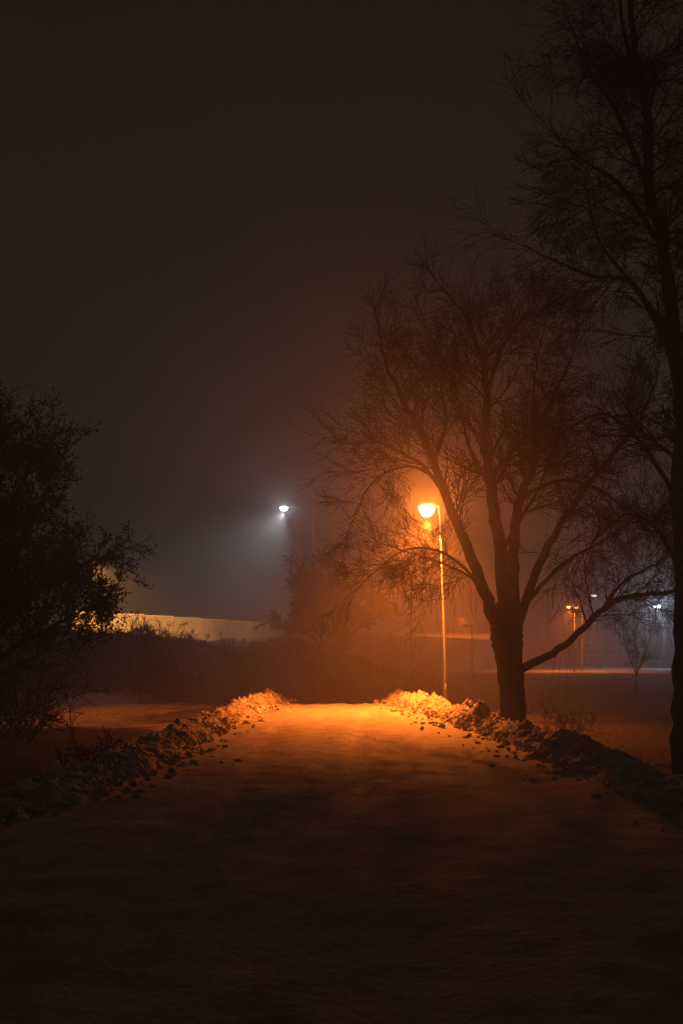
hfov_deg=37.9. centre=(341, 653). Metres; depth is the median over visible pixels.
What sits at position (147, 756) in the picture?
snow bank
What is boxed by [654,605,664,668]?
street lamp
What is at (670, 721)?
verge grass
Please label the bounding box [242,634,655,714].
scrub
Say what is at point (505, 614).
bare maple tree
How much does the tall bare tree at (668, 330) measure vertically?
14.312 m
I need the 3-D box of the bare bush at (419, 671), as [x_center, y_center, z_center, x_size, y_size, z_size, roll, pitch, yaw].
[4.287,0.604,51.942,2.740,2.022,3.033,0,0,0]
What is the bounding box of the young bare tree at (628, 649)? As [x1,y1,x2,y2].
[602,588,669,702]
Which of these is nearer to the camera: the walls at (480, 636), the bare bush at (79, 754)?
the bare bush at (79, 754)
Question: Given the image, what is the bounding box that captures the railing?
[575,645,674,665]
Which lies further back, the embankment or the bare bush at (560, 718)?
the embankment
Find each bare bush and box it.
[0,638,113,744]
[55,725,125,766]
[119,610,201,641]
[360,628,435,675]
[403,647,447,682]
[530,692,606,734]
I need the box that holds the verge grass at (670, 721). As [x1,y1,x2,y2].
[490,708,672,772]
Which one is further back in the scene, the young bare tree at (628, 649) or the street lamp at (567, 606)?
the street lamp at (567, 606)
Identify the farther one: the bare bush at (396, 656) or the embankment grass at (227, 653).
the bare bush at (396, 656)
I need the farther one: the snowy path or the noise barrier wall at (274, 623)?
the noise barrier wall at (274, 623)
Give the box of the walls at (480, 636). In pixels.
[412,634,490,639]
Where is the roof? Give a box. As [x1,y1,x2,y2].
[406,633,490,634]
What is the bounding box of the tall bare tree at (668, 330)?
[416,0,682,774]
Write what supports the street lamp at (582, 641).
on the ground at (120, 714)
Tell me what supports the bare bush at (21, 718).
on the ground at (120, 714)
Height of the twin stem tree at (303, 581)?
7.855 m
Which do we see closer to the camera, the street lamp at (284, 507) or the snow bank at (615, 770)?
the snow bank at (615, 770)
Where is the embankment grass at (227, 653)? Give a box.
[0,627,423,704]
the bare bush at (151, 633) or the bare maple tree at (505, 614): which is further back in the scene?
the bare bush at (151, 633)
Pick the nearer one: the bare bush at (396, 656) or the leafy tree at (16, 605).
the leafy tree at (16, 605)
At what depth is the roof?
139.70 m
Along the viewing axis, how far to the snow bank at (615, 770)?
15.05 m
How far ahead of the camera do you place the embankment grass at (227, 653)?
40.56 m
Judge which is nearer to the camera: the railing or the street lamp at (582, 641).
the street lamp at (582, 641)
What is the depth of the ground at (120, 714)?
36.09 m
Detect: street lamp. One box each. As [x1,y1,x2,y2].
[279,505,313,642]
[417,502,446,699]
[462,624,473,683]
[566,605,575,671]
[573,606,582,670]
[591,594,600,668]
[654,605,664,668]
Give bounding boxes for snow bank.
[0,688,299,846]
[372,689,682,829]
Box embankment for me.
[0,611,573,671]
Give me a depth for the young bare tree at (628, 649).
43.98 m
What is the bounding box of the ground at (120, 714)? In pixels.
[0,635,682,825]
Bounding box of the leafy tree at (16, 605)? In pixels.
[0,381,156,677]
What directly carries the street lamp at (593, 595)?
on the ground at (120, 714)
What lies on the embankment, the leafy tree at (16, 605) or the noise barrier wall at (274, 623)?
the noise barrier wall at (274, 623)
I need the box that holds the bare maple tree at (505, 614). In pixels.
[288,219,682,720]
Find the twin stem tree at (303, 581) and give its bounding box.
[254,545,400,654]
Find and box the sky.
[0,0,682,654]
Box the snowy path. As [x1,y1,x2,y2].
[0,703,682,1023]
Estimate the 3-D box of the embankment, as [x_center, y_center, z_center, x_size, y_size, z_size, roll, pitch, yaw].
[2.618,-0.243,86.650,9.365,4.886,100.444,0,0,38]
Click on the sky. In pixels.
(195, 194)
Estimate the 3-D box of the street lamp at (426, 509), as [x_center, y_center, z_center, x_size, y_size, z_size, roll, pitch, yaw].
[2.554,-1.125,28.000,0.888,6.250,0.400,0,0,0]
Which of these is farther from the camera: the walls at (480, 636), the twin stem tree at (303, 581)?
the walls at (480, 636)
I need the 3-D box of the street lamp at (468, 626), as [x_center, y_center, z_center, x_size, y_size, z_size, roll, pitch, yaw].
[7.737,0.115,61.000,0.755,3.770,0.295,0,0,0]
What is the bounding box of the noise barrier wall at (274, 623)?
[33,610,553,643]

